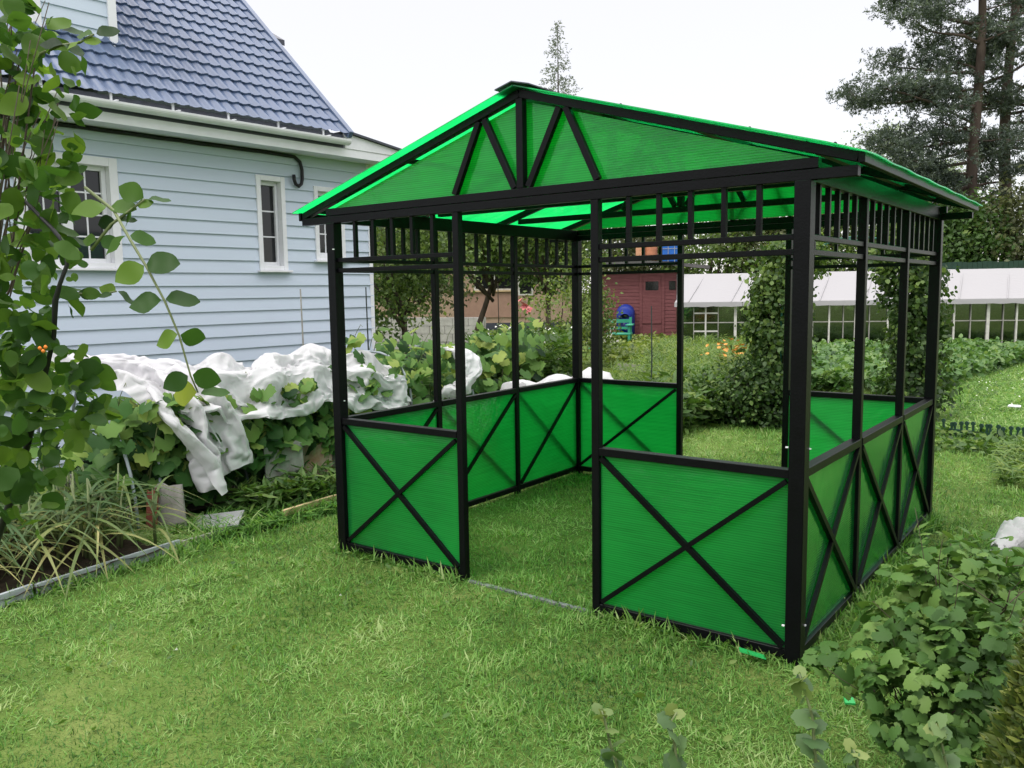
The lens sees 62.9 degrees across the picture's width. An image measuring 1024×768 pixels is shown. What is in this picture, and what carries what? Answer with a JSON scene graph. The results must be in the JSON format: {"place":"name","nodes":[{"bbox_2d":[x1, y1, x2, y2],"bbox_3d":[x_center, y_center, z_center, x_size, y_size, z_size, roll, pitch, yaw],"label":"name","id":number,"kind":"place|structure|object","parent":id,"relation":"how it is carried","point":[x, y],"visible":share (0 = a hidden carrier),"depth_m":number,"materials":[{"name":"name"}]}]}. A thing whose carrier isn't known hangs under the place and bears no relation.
{"place":"outdoors","nodes":[
{"label":"outdoors","id":0,"kind":"place"},
{"bbox_2d":[114,485,238,512],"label":"bed soil","id":1,"kind":"structure","parent":0,"point":[190,507],"depth_m":6.58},
{"bbox_2d":[235,401,351,488],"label":"cucumber plant","id":2,"kind":"object","parent":1,"relation":"on","point":[293,434],"visible":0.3,"depth_m":7.07,"materials":[{"name":"green plant"}]},
{"bbox_2d":[257,376,378,455],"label":"cucumber plant","id":3,"kind":"object","parent":1,"relation":"on","point":[274,432],"visible":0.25,"depth_m":7.13,"materials":[{"name":"green plant"}]},
{"bbox_2d":[312,367,397,445],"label":"cucumber plant","id":4,"kind":"object","parent":1,"relation":"on","point":[323,430],"visible":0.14,"depth_m":7.32,"materials":[{"name":"green plant"}]},
{"bbox_2d":[327,322,447,405],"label":"cucumber plant","id":5,"kind":"object","parent":1,"relation":"on","point":[394,359],"visible":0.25,"depth_m":8.31,"materials":[{"name":"green plant"}]},
{"bbox_2d":[369,329,441,370],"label":"cucumber plant","id":6,"kind":"object","parent":1,"relation":"on","point":[378,346],"visible":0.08,"depth_m":9.33,"materials":[{"name":"green plant"}]},
{"bbox_2d":[381,349,447,404],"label":"cucumber plant","id":7,"kind":"object","parent":1,"relation":"on","point":[419,391],"visible":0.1,"depth_m":8.44,"materials":[{"name":"green plant"}]},
{"bbox_2d":[402,328,497,401],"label":"cucumber plant","id":8,"kind":"object","parent":1,"relation":"on","point":[446,356],"visible":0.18,"depth_m":8.81,"materials":[{"name":"green plant"}]},
{"bbox_2d":[433,346,481,400],"bbox_3d":[-0.590,-0.090,8.574,0.537,0.593,0.475,4,8,37],"label":"fleece sheet","id":9,"kind":"object","parent":8,"relation":"hanging from","point":[473,366],"visible":0.58,"depth_m":8.48,"materials":[{"name":"fabric"}]},
{"bbox_2d":[412,337,510,397],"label":"cucumber plant","id":10,"kind":"object","parent":1,"relation":"on","point":[489,369],"visible":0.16,"depth_m":9.25,"materials":[{"name":"green plant"}]},
{"bbox_2d":[465,329,539,394],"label":"cucumber plant","id":11,"kind":"object","parent":1,"relation":"on","point":[484,343],"visible":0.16,"depth_m":9.62,"materials":[{"name":"green plant"}]},
{"bbox_2d":[471,317,545,382],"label":"cucumber plant","id":12,"kind":"object","parent":1,"relation":"on","point":[534,351],"visible":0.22,"depth_m":9.96,"materials":[{"name":"green plant"}]},
{"bbox_2d":[0,0,400,469],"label":"house","id":13,"kind":"structure","parent":0,"point":[214,121],"depth_m":9.24,"materials":[{"name":"blue plastic"}]},
{"bbox_2d":[13,148,122,270],"bbox_3d":[-4.299,-1.663,8.114,0.195,1.118,1.020,4,8,40],"label":"window","id":14,"kind":"structure","parent":13,"relation":"in","point":[96,171],"depth_m":8.34,"materials":[{"name":"white plastic"}]},
{"bbox_2d":[255,174,292,272],"bbox_3d":[-2.845,-1.877,9.851,0.195,1.118,0.450,4,8,40],"label":"window","id":15,"kind":"structure","parent":13,"relation":"in","point":[269,217],"depth_m":9.91,"materials":[{"name":"white plastic"}]},
{"bbox_2d":[313,186,345,262],"bbox_3d":[-2.306,-1.991,10.492,0.195,0.928,0.520,4,8,40],"label":"window","id":16,"kind":"structure","parent":13,"relation":"in","point":[320,230],"depth_m":10.44,"materials":[{"name":"white plastic"}]},
{"bbox_2d":[375,317,485,348],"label":"block wall","id":17,"kind":"structure","parent":0,"point":[446,326],"depth_m":25.34,"materials":[{"name":"concrete"}]},
{"bbox_2d":[0,295,1023,767],"bbox_3d":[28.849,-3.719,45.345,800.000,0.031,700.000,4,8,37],"label":"ground","id":18,"kind":"structure","parent":0,"point":[120,689],"depth_m":3.85,"materials":[{"name":"plant"}]},
{"bbox_2d":[0,584,32,607],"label":"edge board","id":19,"kind":"object","parent":18,"relation":"on","point":[13,592],"visible":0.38,"depth_m":4.74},
{"bbox_2d":[0,396,131,492],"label":"cucumber plant","id":20,"kind":"object","parent":18,"relation":"on","point":[33,451],"visible":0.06,"depth_m":6.66,"materials":[{"name":"green plant"}]},
{"bbox_2d":[0,516,163,599],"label":"garlic bed soil","id":21,"kind":"structure","parent":18,"relation":"on","point":[83,562],"depth_m":5.30,"materials":[{"name":"soil"}]},
{"bbox_2d":[0,522,56,593],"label":"garlic plant","id":22,"kind":"object","parent":21,"relation":"on","point":[10,559],"visible":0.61,"depth_m":4.91,"materials":[{"name":"green plant"}]},
{"bbox_2d":[0,524,99,572],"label":"garlic plant","id":23,"kind":"object","parent":21,"relation":"on","point":[14,528],"visible":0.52,"depth_m":4.92,"materials":[{"name":"green plant"}]},
{"bbox_2d":[3,491,105,594],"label":"garlic plant","id":24,"kind":"object","parent":21,"relation":"on","point":[45,550],"visible":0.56,"depth_m":5.07,"materials":[{"name":"green plant"}]},
{"bbox_2d":[0,496,128,568],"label":"garlic plant","id":25,"kind":"object","parent":21,"relation":"on","point":[25,538],"visible":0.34,"depth_m":5.17,"materials":[{"name":"green plant"}]},
{"bbox_2d":[15,495,129,597],"bbox_3d":[-2.676,0.929,5.150,0.890,0.480,1.088,2,7,24],"label":"garlic plant","id":26,"kind":"object","parent":21,"relation":"on","point":[68,517],"visible":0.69,"depth_m":5.13,"materials":[{"name":"green plant"}]},
{"bbox_2d":[0,485,161,601],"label":"garlic plant","id":27,"kind":"object","parent":21,"relation":"on","point":[57,536],"visible":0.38,"depth_m":5.22,"materials":[{"name":"green plant"}]},
{"bbox_2d":[43,493,123,589],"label":"garlic plant","id":28,"kind":"object","parent":21,"relation":"on","point":[96,531],"visible":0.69,"depth_m":5.12,"materials":[{"name":"green plant"}]},
{"bbox_2d":[31,472,140,548],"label":"garlic plant","id":29,"kind":"object","parent":21,"relation":"on","point":[78,540],"visible":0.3,"depth_m":5.56,"materials":[{"name":"green plant"}]},
{"bbox_2d":[0,485,171,557],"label":"garlic plant","id":30,"kind":"object","parent":21,"relation":"on","point":[68,496],"visible":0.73,"depth_m":5.30,"materials":[{"name":"green plant"}]},
{"bbox_2d":[2,478,186,597],"bbox_3d":[-2.466,0.916,5.262,0.805,0.622,1.269,8,11,21],"label":"garlic plant","id":31,"kind":"object","parent":21,"relation":"on","point":[90,514],"visible":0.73,"depth_m":5.27,"materials":[{"name":"green plant"}]},
{"bbox_2d":[41,479,192,580],"bbox_3d":[-2.661,0.944,5.341,1.173,0.575,0.744,-8,18,-3],"label":"garlic plant","id":32,"kind":"object","parent":21,"relation":"on","point":[101,538],"visible":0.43,"depth_m":5.50,"materials":[{"name":"green plant"}]},
{"bbox_2d":[34,463,212,522],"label":"garlic plant","id":33,"kind":"object","parent":21,"relation":"on","point":[126,490],"visible":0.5,"depth_m":5.79,"materials":[{"name":"green plant"}]},
{"bbox_2d":[64,476,189,546],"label":"garlic plant","id":34,"kind":"object","parent":21,"relation":"on","point":[118,537],"visible":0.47,"depth_m":5.64,"materials":[{"name":"green plant"}]},
{"bbox_2d":[76,491,181,551],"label":"garlic plant","id":35,"kind":"object","parent":21,"relation":"on","point":[124,524],"visible":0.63,"depth_m":5.53,"materials":[{"name":"green plant"}]},
{"bbox_2d":[89,475,216,564],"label":"garlic plant","id":36,"kind":"object","parent":21,"relation":"on","point":[153,505],"visible":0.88,"depth_m":5.55,"materials":[{"name":"green plant"}]},
{"bbox_2d":[37,394,139,528],"bbox_3d":[-3.326,0.521,6.332,1.454,1.162,0.214,4,8,37],"label":"plastic hoop","id":37,"kind":"object","parent":18,"relation":"on","point":[128,469],"visible":0.18,"depth_m":5.99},
{"bbox_2d":[0,351,252,495],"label":"fleece sheet","id":38,"kind":"object","parent":37,"relation":"on","point":[143,378],"visible":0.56,"depth_m":6.28,"materials":[{"name":"fabric"}]},
{"bbox_2d":[34,539,179,594],"bbox_3d":[-2.514,1.163,5.275,0.020,0.110,0.986,3,7,30],"label":"edge board","id":39,"kind":"object","parent":18,"relation":"on","point":[118,562],"visible":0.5,"depth_m":5.25,"materials":[{"name":"wood"}]},
{"bbox_2d":[0,0,229,540],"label":"honeysuckle vine","id":40,"kind":"object","parent":18,"relation":"on","point":[23,478],"visible":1,"depth_m":1.70,"materials":[{"name":"green plant"}]},
{"bbox_2d":[39,383,242,525],"bbox_3d":[-2.785,0.534,6.246,0.802,1.117,1.560,4,8,37],"label":"cucumber plant","id":41,"kind":"object","parent":18,"relation":"on","point":[169,442],"visible":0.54,"depth_m":6.09,"materials":[{"name":"green plant"}]},
{"bbox_2d":[47,513,243,550],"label":"dry grass","id":42,"kind":"structure","parent":18,"relation":"on","point":[148,535],"depth_m":5.89,"materials":[{"name":"plant"}]},
{"bbox_2d":[146,488,158,529],"bbox_3d":[-2.620,0.941,6.088,0.100,0.382,0.012,3,1,22],"label":"slate slab","id":43,"kind":"object","parent":18,"relation":"on","point":[148,517],"depth_m":6.09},
{"bbox_2d":[154,483,186,529],"bbox_3d":[-2.479,0.923,6.082,0.240,0.413,0.012,-2,7,17],"label":"slate slab","id":44,"kind":"object","parent":18,"relation":"on","point":[181,508],"depth_m":6.07,"materials":[{"name":"stone"}]},
{"bbox_2d":[100,395,284,507],"bbox_3d":[-2.569,0.522,6.646,1.424,1.086,0.977,-6,8,-39],"label":"cucumber plant","id":45,"kind":"object","parent":18,"relation":"on","point":[143,456],"visible":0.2,"depth_m":6.21,"materials":[{"name":"green plant"}]},
{"bbox_2d":[192,510,244,530],"bbox_3d":[-2.143,0.998,6.093,0.340,0.013,0.220,-7,21,-2],"label":"glass scrap","id":46,"kind":"object","parent":18,"relation":"on","point":[236,514],"visible":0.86,"depth_m":6.11,"materials":[{"name":"glass"}]},
{"bbox_2d":[244,470,250,502],"bbox_3d":[-2.787,0.435,7.047,1.453,1.163,0.334,4,8,37],"label":"plastic hoop","id":47,"kind":"object","parent":18,"relation":"on","point":[246,474],"visible":0.01,"depth_m":6.75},
{"bbox_2d":[156,343,411,423],"bbox_3d":[-1.862,0.073,7.241,2.402,0.786,0.897,-7,9,-42],"label":"fleece sheet","id":48,"kind":"object","parent":47,"relation":"on","point":[278,371],"visible":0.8,"depth_m":7.22,"materials":[{"name":"fabric"}]},
{"bbox_2d":[159,483,336,542],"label":"edge grass","id":49,"kind":"structure","parent":18,"relation":"on","point":[270,515],"depth_m":6.28,"materials":[{"name":"plant"}]},
{"bbox_2d":[283,494,336,515],"bbox_3d":[-1.585,0.952,6.574,0.030,0.050,0.562,3,7,32],"label":"timber batten","id":50,"kind":"object","parent":49,"relation":"on","point":[309,503],"visible":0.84,"depth_m":6.53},
{"bbox_2d":[203,372,315,511],"bbox_3d":[-2.351,0.428,7.119,1.117,1.120,1.238,4,8,37],"label":"cucumber plant","id":51,"kind":"object","parent":18,"relation":"on","point":[253,433],"visible":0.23,"depth_m":6.79,"materials":[{"name":"green plant"}]},
{"bbox_2d":[220,459,335,513],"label":"tall weeds","id":52,"kind":"object","parent":18,"relation":"on","point":[281,489],"visible":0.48,"depth_m":6.59,"materials":[{"name":"green plant"}]},
{"bbox_2d":[263,440,303,491],"bbox_3d":[-1.879,0.753,6.935,0.340,0.548,0.013,-5,1,-40],"label":"slate slab","id":53,"kind":"object","parent":18,"relation":"on","point":[294,457],"depth_m":6.94,"materials":[{"name":"stone"}]},
{"bbox_2d":[302,442,332,490],"bbox_3d":[-1.696,0.738,7.248,0.320,0.505,0.014,-5,-1,-43],"label":"slate slab","id":54,"kind":"object","parent":18,"relation":"on","point":[315,455],"depth_m":7.25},
{"bbox_2d":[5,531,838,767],"bbox_3d":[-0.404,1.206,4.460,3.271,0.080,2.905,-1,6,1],"label":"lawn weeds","id":55,"kind":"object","parent":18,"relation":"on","point":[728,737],"visible":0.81,"depth_m":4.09,"materials":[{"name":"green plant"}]},
{"bbox_2d":[374,227,484,317],"bbox_3d":[-4.588,-4.946,32.721,6.738,6.448,6.726,4,8,37],"label":"broadleaf tree","id":56,"kind":"object","parent":18,"relation":"on","point":[441,291],"visible":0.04,"depth_m":32.35,"materials":[{"name":"green plant"}]},
{"bbox_2d":[373,227,496,357],"bbox_3d":[-1.906,-1.788,14.871,3.355,3.968,2.853,-1,6,-5],"label":"apple tree","id":57,"kind":"object","parent":18,"relation":"on","point":[406,285],"visible":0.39,"depth_m":14.59,"materials":[{"name":"green plant"}]},
{"bbox_2d":[374,239,583,329],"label":"tan house","id":58,"kind":"structure","parent":18,"relation":"on","point":[473,308],"depth_m":37.79,"materials":[{"name":"metal"}]},
{"bbox_2d":[473,267,510,290],"bbox_3d":[-0.780,-4.753,37.644,1.892,1.060,0.089,-1,6,0],"label":"window","id":59,"kind":"structure","parent":58,"relation":"in","point":[501,287],"depth_m":37.64,"materials":[{"name":"white wood"}]},
{"bbox_2d":[518,268,532,294],"bbox_3d":[0.603,-4.725,37.654,0.677,1.460,0.074,-1,6,0],"label":"window","id":60,"kind":"structure","parent":58,"relation":"in","point":[526,287],"depth_m":37.67,"materials":[{"name":"white wood"}]},
{"bbox_2d":[376,228,588,330],"bbox_3d":[-0.876,-2.325,18.740,5.215,4.212,3.642,0,6,11],"label":"apple tree","id":61,"kind":"object","parent":18,"relation":"on","point":[491,282],"visible":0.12,"depth_m":18.55,"materials":[{"name":"green plant"}]},
{"bbox_2d":[465,322,571,380],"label":"tomato weeds","id":62,"kind":"object","parent":18,"relation":"on","point":[560,349],"visible":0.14,"depth_m":10.49,"materials":[{"name":"green plant"}]},
{"bbox_2d":[478,223,621,329],"bbox_3d":[0.500,-2.430,17.898,3.981,4.524,2.973,0,6,6],"label":"apple tree","id":63,"kind":"object","parent":18,"relation":"on","point":[536,281],"visible":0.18,"depth_m":17.60,"materials":[{"name":"green plant"}]},
{"bbox_2d":[500,367,612,389],"bbox_3d":[0.575,0.239,9.400,1.212,0.731,1.710,4,8,37],"label":"fleece sheet","id":64,"kind":"object","parent":18,"relation":"on","point":[586,372],"visible":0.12,"depth_m":9.28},
{"bbox_2d":[538,21,582,94],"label":"spruce tree","id":65,"kind":"object","parent":18,"relation":"on","point":[557,69],"visible":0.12,"depth_m":72.24,"materials":[{"name":"green plant"}]},
{"bbox_2d":[508,243,623,370],"bbox_3d":[0.831,-1.025,13.484,1.756,2.675,1.598,4,8,37],"label":"young tree","id":66,"kind":"object","parent":18,"relation":"on","point":[564,292],"visible":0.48,"depth_m":13.32,"materials":[{"name":"green plant"}]},
{"bbox_2d":[582,279,625,363],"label":"bush","id":67,"kind":"object","parent":18,"relation":"on","point":[607,326],"visible":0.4,"depth_m":18.80,"materials":[{"name":"green plant"}]},
{"bbox_2d":[591,702,626,767],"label":"gooseberry sprig","id":68,"kind":"object","parent":18,"relation":"on","point":[608,756],"visible":1,"depth_m":1.70,"materials":[{"name":"green plant"}]},
{"bbox_2d":[588,317,633,348],"bbox_3d":[2.874,-1.491,24.448,1.340,0.900,0.560,1,6,14],"label":"garden bench","id":69,"kind":"object","parent":18,"relation":"on","point":[629,333],"visible":0.49,"depth_m":24.49,"materials":[{"name":"teal paint"}]},
{"bbox_2d":[617,304,634,334],"bbox_3d":[3.615,-1.995,26.705,0.576,1.104,0.300,1,6,14],"label":"plastic tub","id":70,"kind":"object","parent":18,"relation":"on","point":[628,311],"visible":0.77,"depth_m":26.58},
{"bbox_2d":[292,81,982,665],"bbox_3d":[0.918,-0.312,5.729,3.583,2.842,3.070,4,8,37],"label":"gazebo","id":71,"kind":"object","parent":18,"relation":"on","point":[796,547],"visible":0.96,"depth_m":4.65,"materials":[{"name":"black paint"}]},
{"bbox_2d":[561,224,713,284],"bbox_3d":[5.127,-5.258,35.496,7.228,6.153,5.283,0,6,5],"label":"broadleaf tree","id":72,"kind":"object","parent":18,"relation":"on","point":[631,251],"visible":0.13,"depth_m":34.40,"materials":[{"name":"green plant"}]},
{"bbox_2d":[567,261,709,337],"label":"shed","id":73,"kind":"structure","parent":18,"relation":"on","point":[644,293],"depth_m":26.65,"materials":[{"name":"red paint"}]},
{"bbox_2d":[642,275,661,337],"bbox_3d":[4.461,-2.416,26.639,0.609,2.110,0.050,1,6,14],"label":"door","id":74,"kind":"structure","parent":73,"relation":"in","point":[652,285],"depth_m":26.62,"materials":[{"name":"red paint"}]},
{"bbox_2d":[603,330,693,369],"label":"vegetable leaves","id":75,"kind":"object","parent":18,"relation":"on","point":[640,341],"visible":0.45,"depth_m":20.54,"materials":[{"name":"green plant"}]},
{"bbox_2d":[656,703,686,767],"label":"gooseberry sprig","id":76,"kind":"object","parent":18,"relation":"on","point":[672,758],"visible":1,"depth_m":1.72,"materials":[{"name":"green plant"}]},
{"bbox_2d":[616,366,734,433],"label":"bed weeds","id":77,"kind":"object","parent":18,"relation":"on","point":[695,399],"visible":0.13,"depth_m":10.42,"materials":[{"name":"green plant"}]},
{"bbox_2d":[607,331,756,381],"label":"dill plants","id":78,"kind":"object","parent":18,"relation":"on","point":[700,349],"visible":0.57,"depth_m":16.89,"materials":[{"name":"green plant"}]},
{"bbox_2d":[378,349,1023,421],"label":"rough grass","id":79,"kind":"structure","parent":18,"relation":"on","point":[991,392],"depth_m":13.95,"materials":[{"name":"green plant"}]},
{"bbox_2d":[635,218,779,273],"bbox_3d":[8.257,-5.143,34.510,7.240,6.017,6.370,4,8,37],"label":"broadleaf tree","id":80,"kind":"object","parent":18,"relation":"on","point":[716,248],"visible":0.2,"depth_m":33.28,"materials":[{"name":"green plant"}]},
{"bbox_2d":[711,352,750,375],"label":"lily leaves","id":81,"kind":"object","parent":18,"relation":"on","point":[727,358],"visible":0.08,"depth_m":14.39,"materials":[{"name":"green plant"}]},
{"bbox_2d":[685,347,782,424],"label":"garden shrub","id":82,"kind":"object","parent":18,"relation":"on","point":[737,394],"visible":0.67,"depth_m":10.26,"materials":[{"name":"green plant"}]},
{"bbox_2d":[709,216,856,273],"bbox_3d":[10.605,-5.280,33.421,6.806,6.500,6.204,4,8,37],"label":"broadleaf tree","id":83,"kind":"object","parent":18,"relation":"on","point":[764,244],"visible":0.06,"depth_m":33.02,"materials":[{"name":"green plant"}]},
{"bbox_2d":[785,665,830,767],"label":"gooseberry sprig","id":84,"kind":"object","parent":18,"relation":"on","point":[807,745],"visible":1,"depth_m":1.75,"materials":[{"name":"green plant"}]},
{"bbox_2d":[767,210,889,271],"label":"broadleaf tree","id":85,"kind":"object","parent":18,"relation":"on","point":[847,247],"visible":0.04,"depth_m":31.25,"materials":[{"name":"green plant"}]},
{"bbox_2d":[767,235,927,410],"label":"garden arch","id":86,"kind":"structure","parent":18,"relation":"on","point":[782,306],"depth_m":10.28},
{"bbox_2d":[718,227,839,429],"bbox_3d":[3.255,-0.693,10.463,1.512,2.498,1.348,4,8,37],"label":"climbing vine","id":87,"kind":"object","parent":86,"relation":"attached to","point":[766,291],"visible":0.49,"depth_m":10.24,"materials":[{"name":"green plant"}]},
{"bbox_2d":[867,222,968,421],"bbox_3d":[5.090,-0.873,10.576,1.303,2.775,1.285,4,8,37],"label":"climbing vine","id":88,"kind":"object","parent":86,"relation":"attached to","point":[916,326],"visible":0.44,"depth_m":10.45,"materials":[{"name":"green plant"}]},
{"bbox_2d":[674,268,1023,349],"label":"greenhouse","id":89,"kind":"object","parent":18,"relation":"on","point":[988,304],"visible":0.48,"depth_m":22.55,"materials":[{"name":"plastic"}]},
{"bbox_2d":[843,738,869,767],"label":"gooseberry sprig","id":90,"kind":"object","parent":18,"relation":"on","point":[848,743],"visible":1,"depth_m":1.70,"materials":[{"name":"green plant"}]},
{"bbox_2d":[763,337,978,392],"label":"potato plants","id":91,"kind":"object","parent":18,"relation":"on","point":[834,366],"visible":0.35,"depth_m":14.73,"materials":[{"name":"green plant"}]},
{"bbox_2d":[841,114,930,229],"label":"birch tree","id":92,"kind":"object","parent":18,"relation":"on","point":[853,144],"visible":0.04,"depth_m":58.20,"materials":[{"name":"green plant"}]},
{"bbox_2d":[800,509,1023,767],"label":"currant bush","id":93,"kind":"object","parent":18,"relation":"on","point":[947,652],"visible":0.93,"depth_m":2.56,"materials":[{"name":"green plant"}]},
{"bbox_2d":[825,0,1023,252],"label":"pine tree","id":94,"kind":"object","parent":18,"relation":"on","point":[912,93],"visible":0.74,"depth_m":30.77,"materials":[{"name":"green plant"}]},
{"bbox_2d":[923,712,960,767],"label":"gooseberry sprig","id":95,"kind":"object","parent":18,"relation":"on","point":[940,729],"visible":1,"depth_m":1.90,"materials":[{"name":"green plant"}]},
{"bbox_2d":[868,260,1023,270],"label":"garden fence","id":96,"kind":"object","parent":18,"relation":"on","point":[978,265],"visible":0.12,"depth_m":26.70,"materials":[{"name":"green wood"}]},
{"bbox_2d":[926,176,1023,266],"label":"broadleaf tree","id":97,"kind":"object","parent":18,"relation":"on","point":[954,239],"visible":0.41,"depth_m":29.47,"materials":[{"name":"green plant"}]},
{"bbox_2d":[934,423,1023,456],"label":"hedge plants","id":98,"kind":"object","parent":18,"relation":"on","point":[978,441],"visible":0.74,"depth_m":8.74,"materials":[{"name":"green plant"}]},
{"bbox_2d":[935,362,1023,439],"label":"meadow grass","id":99,"kind":"structure","parent":18,"relation":"on","point":[1002,395],"depth_m":11.82,"materials":[{"name":"plant"}]},
{"bbox_2d":[937,0,1023,243],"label":"pine tree","id":100,"kind":"object","parent":18,"relation":"on","point":[1003,82],"visible":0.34,"depth_m":31.60,"materials":[{"name":"green plant"}]},
{"bbox_2d":[940,333,1023,383],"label":"corner plants","id":101,"kind":"object","parent":18,"relation":"on","point":[982,356],"visible":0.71,"depth_m":16.48,"materials":[{"name":"green plant"}]},
{"bbox_2d":[941,418,1023,440],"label":"picket edging","id":102,"kind":"object","parent":18,"relation":"on","point":[989,427],"visible":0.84,"depth_m":9.26,"materials":[{"name":"green plastic"}]},
{"bbox_2d":[949,165,1023,268],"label":"broadleaf tree","id":103,"kind":"object","parent":18,"relation":"on","point":[1016,203],"visible":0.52,"depth_m":29.30,"materials":[{"name":"green plant"}]},
{"bbox_2d":[973,622,1023,767],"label":"thuja bush","id":104,"kind":"object","parent":18,"relation":"on","point":[1007,730],"visible":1,"depth_m":2.13,"materials":[{"name":"plant"}]},
{"bbox_2d":[982,432,1023,486],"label":"fern weeds","id":105,"kind":"object","parent":18,"relation":"on","point":[1002,463],"visible":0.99,"depth_m":7.56,"materials":[{"name":"green plant"}]},
{"bbox_2d":[990,517,1023,550],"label":"plastic bag","id":106,"kind":"object","parent":18,"relation":"on","point":[1014,527],"visible":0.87,"depth_m":3.92,"materials":[{"name":"plastic"}]},
{"bbox_2d":[245,0,1023,292],"label":"sky","id":107,"kind":"structure","parent":0,"point":[396,72],"materials":[{"name":"white"}]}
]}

